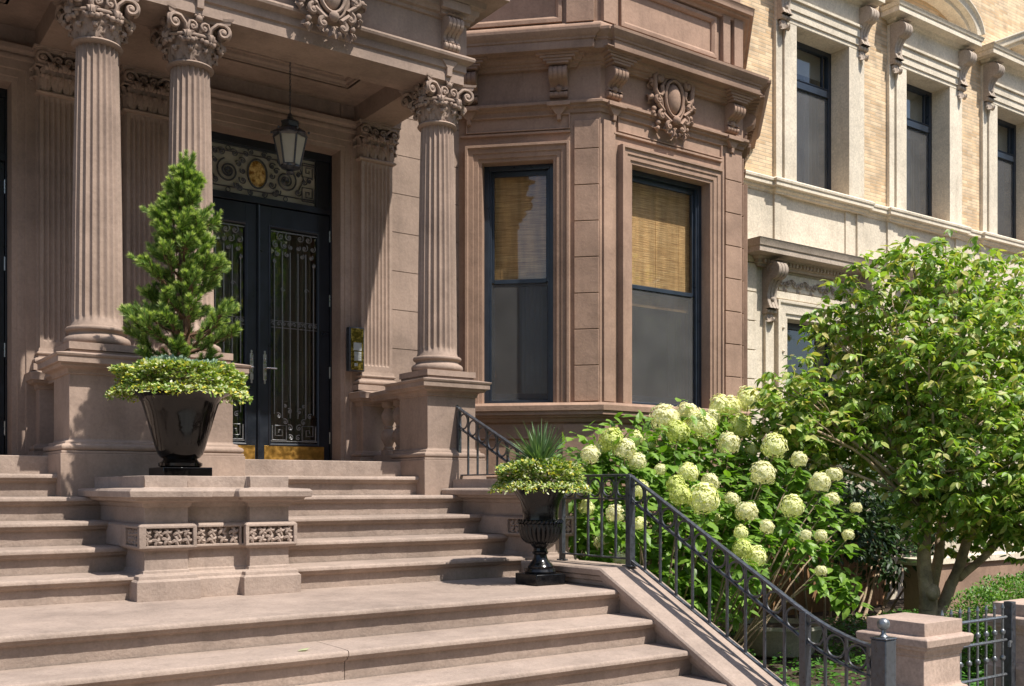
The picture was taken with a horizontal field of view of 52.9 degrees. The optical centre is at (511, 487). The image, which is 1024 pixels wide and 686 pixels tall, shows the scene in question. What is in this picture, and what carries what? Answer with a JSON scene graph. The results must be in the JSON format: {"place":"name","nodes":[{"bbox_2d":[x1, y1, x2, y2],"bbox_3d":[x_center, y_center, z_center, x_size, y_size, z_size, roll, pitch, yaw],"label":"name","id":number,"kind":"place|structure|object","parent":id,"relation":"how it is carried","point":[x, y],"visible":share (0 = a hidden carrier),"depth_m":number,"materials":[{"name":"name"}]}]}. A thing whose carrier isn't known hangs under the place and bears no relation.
{"place":"outdoors","nodes":[
{"label":"outdoors","id":0,"kind":"place"},
{"bbox_2d":[0,0,770,630],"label":"brownstone house","id":1,"kind":"structure","parent":0,"point":[538,208],"depth_m":10.58,"materials":[{"name":"brown stone"}]},
{"bbox_2d":[0,162,4,454],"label":"door leaf","id":2,"kind":"structure","parent":1,"relation":"in","point":[2,182],"depth_m":8.95,"materials":[{"name":"blue paint"}]},
{"bbox_2d":[213,198,256,458],"bbox_3d":[-2.889,-1.553,10.104,0.784,2.555,0.214,0,0,-35],"label":"door leaf","id":3,"kind":"structure","parent":1,"relation":"in","point":[234,213],"depth_m":10.24,"materials":[{"name":"blue paint"}]},
{"bbox_2d":[270,62,309,174],"bbox_3d":[-2.067,-3.527,9.599,0.356,1.205,0.370,0,0,-35],"label":"hanging lantern","id":4,"kind":"object","parent":1,"relation":"hanging from","point":[290,137],"visible":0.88,"depth_m":9.52,"materials":[{"name":"black metal"}]},
{"bbox_2d":[260,205,329,460],"bbox_3d":[-2.243,-1.553,10.564,0.784,2.555,0.214,0,0,-35],"label":"door leaf","id":5,"kind":"structure","parent":1,"relation":"in","point":[285,235],"depth_m":10.60,"materials":[{"name":"blue paint"}]},
{"bbox_2d":[346,327,363,371],"bbox_3d":[-1.598,-1.415,10.526,0.170,0.450,0.094,0,0,-35],"label":"intercom","id":6,"kind":"object","parent":1,"relation":"attached to","point":[354,349],"visible":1,"depth_m":10.49,"materials":[{"name":"gold metal"}]},
{"bbox_2d":[484,163,552,402],"bbox_3d":[0.093,-2.259,11.493,0.796,2.647,0.160,0,0,10],"label":"bay window","id":7,"kind":"structure","parent":1,"relation":"in","point":[499,181],"depth_m":11.52,"materials":[{"name":"paint"}]},
{"bbox_2d":[632,170,700,407],"bbox_3d":[1.707,-2.258,11.921,1.232,2.647,0.160,0,0,-35],"label":"bay window","id":8,"kind":"structure","parent":1,"relation":"in","point":[666,212],"depth_m":12.08,"materials":[{"name":"paint"}]},
{"bbox_2d":[729,598,991,685],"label":"ground","id":9,"kind":"structure","parent":0,"point":[815,681],"depth_m":10.40,"materials":[{"name":"soil"}]},
{"bbox_2d":[0,473,788,685],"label":"front steps","id":10,"kind":"structure","parent":9,"relation":"on","point":[145,580],"depth_m":6.70,"materials":[{"name":"beige stone"}]},
{"bbox_2d":[128,385,229,475],"bbox_3d":[-2.353,-0.396,7.309,0.706,0.629,0.706,0,0,-35],"label":"round planter","id":11,"kind":"object","parent":10,"relation":"on","point":[180,425],"visible":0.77,"depth_m":7.14,"materials":[{"name":"black ceramic"}]},
{"bbox_2d":[103,354,252,405],"bbox_3d":[-2.357,-0.770,7.314,1.014,0.329,1.022,0,0,-35],"label":"creeping plant","id":12,"kind":"object","parent":11,"relation":"in","point":[221,373],"visible":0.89,"depth_m":7.01,"materials":[{"name":"green plant"}]},
{"bbox_2d":[116,149,243,383],"bbox_3d":[-2.353,-1.544,7.298,0.882,1.774,0.873,0,0,-35],"label":"dwarf pine","id":13,"kind":"object","parent":11,"relation":"in","point":[194,228],"visible":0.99,"depth_m":7.20,"materials":[{"name":"green plant"}]},
{"bbox_2d":[512,486,568,585],"bbox_3d":[0.212,0.345,7.723,0.486,0.750,0.486,0,0,-35],"label":"iron urn","id":14,"kind":"object","parent":10,"relation":"on","point":[540,525],"visible":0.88,"depth_m":7.61,"materials":[{"name":"metal"}]},
{"bbox_2d":[487,456,592,494],"bbox_3d":[0.218,-0.095,7.718,0.814,0.298,0.798,0,0,-35],"label":"creeping plant","id":15,"kind":"object","parent":14,"relation":"in","point":[519,473],"visible":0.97,"depth_m":7.50,"materials":[{"name":"green plant"}]},
{"bbox_2d":[503,418,582,481],"bbox_3d":[0.217,-0.284,7.743,0.597,0.482,0.709,0,0,-13],"label":"spiky plant","id":16,"kind":"object","parent":14,"relation":"in","point":[540,446],"visible":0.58,"depth_m":7.66,"materials":[{"name":"green plant"}]},
{"bbox_2d":[456,405,896,685],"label":"iron railing","id":17,"kind":"object","parent":10,"relation":"on","point":[880,663],"visible":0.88,"depth_m":6.95,"materials":[{"name":"black metal"}]},
{"bbox_2d":[528,386,871,649],"bbox_3d":[1.990,0.324,9.704,4.016,2.807,2.734,0,0,-35],"label":"hydrangea bush","id":18,"kind":"object","parent":9,"relation":"on","point":[693,490],"visible":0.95,"depth_m":9.18,"materials":[{"name":"green plant"}]},
{"bbox_2d":[739,617,821,658],"bbox_3d":[2.769,1.558,10.684,0.920,0.325,0.920,0,0,-35],"label":"stone trough","id":19,"kind":"object","parent":9,"relation":"on","point":[774,636],"visible":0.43,"depth_m":10.35,"materials":[{"name":"stone"}]},
{"bbox_2d":[748,532,885,617],"bbox_3d":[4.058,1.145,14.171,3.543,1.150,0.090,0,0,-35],"label":"shrub","id":20,"kind":"object","parent":9,"relation":"on","point":[877,598],"visible":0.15,"depth_m":14.19,"materials":[{"name":"plant"}]},
{"bbox_2d":[725,608,991,685],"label":"ground cover","id":21,"kind":"object","parent":9,"relation":"on","point":[842,627],"visible":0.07,"depth_m":10.12,"materials":[{"name":"green plant"}]},
{"bbox_2d":[746,440,994,622],"bbox_3d":[5.170,0.387,14.086,6.421,2.696,1.346,0,0,-44],"label":"garden shrub","id":22,"kind":"object","parent":9,"relation":"on","point":[885,532],"visible":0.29,"depth_m":13.48,"materials":[{"name":"green plant"}]},
{"bbox_2d":[743,228,1023,615],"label":"garden tree","id":23,"kind":"object","parent":9,"relation":"on","point":[918,422],"visible":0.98,"depth_m":10.17,"materials":[{"name":"green plant"}]},
{"bbox_2d":[898,550,1023,615],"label":"garden wall","id":24,"kind":"structure","parent":9,"relation":"on","point":[994,565],"depth_m":14.10,"materials":[{"name":"stone"}]},
{"bbox_2d":[944,571,1023,677],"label":"box hedge","id":25,"kind":"object","parent":9,"relation":"on","point":[987,595],"visible":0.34,"depth_m":9.24,"materials":[{"name":"green plant"}]},
{"bbox_2d":[740,0,1023,599],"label":"limestone house","id":26,"kind":"structure","parent":0,"point":[887,122],"depth_m":15.77,"materials":[{"name":"stone"}]},
{"bbox_2d":[748,236,900,493],"bbox_3d":[4.430,-1.650,14.956,3.168,3.500,0.624,0,0,-35],"label":"parlour window","id":27,"kind":"structure","parent":26,"relation":"in","point":[782,312],"depth_m":14.49,"materials":[{"name":"stone"}]},
{"bbox_2d":[773,0,884,256],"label":"upper window","id":28,"kind":"structure","parent":26,"relation":"in","point":[806,33],"depth_m":15.33,"materials":[{"name":"stone"}]},
{"bbox_2d":[880,0,984,271],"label":"upper window","id":29,"kind":"structure","parent":26,"relation":"in","point":[930,57],"depth_m":16.77,"materials":[{"name":"stone"}]},
{"bbox_2d":[903,270,1022,485],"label":"parlour window","id":30,"kind":"structure","parent":26,"relation":"in","point":[910,274],"depth_m":16.77,"materials":[{"name":"glass"}]},
{"bbox_2d":[975,31,1023,280],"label":"upper window","id":31,"kind":"structure","parent":26,"relation":"in","point":[1002,68],"depth_m":17.68,"materials":[{"name":"stone"}]},
{"bbox_2d":[856,612,973,685],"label":"stone pier","id":32,"kind":"structure","parent":0,"point":[929,648],"depth_m":6.39,"materials":[{"name":"beige stone"}]},
{"bbox_2d":[940,601,1015,685],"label":"iron gate","id":33,"kind":"structure","parent":32,"relation":"attached to","point":[1007,640],"depth_m":7.12,"materials":[{"name":"black metal"}]},
{"bbox_2d":[982,598,1023,685],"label":"stone pier","id":34,"kind":"structure","parent":0,"point":[1019,642],"depth_m":7.33,"materials":[{"name":"beige stone"}]}
]}

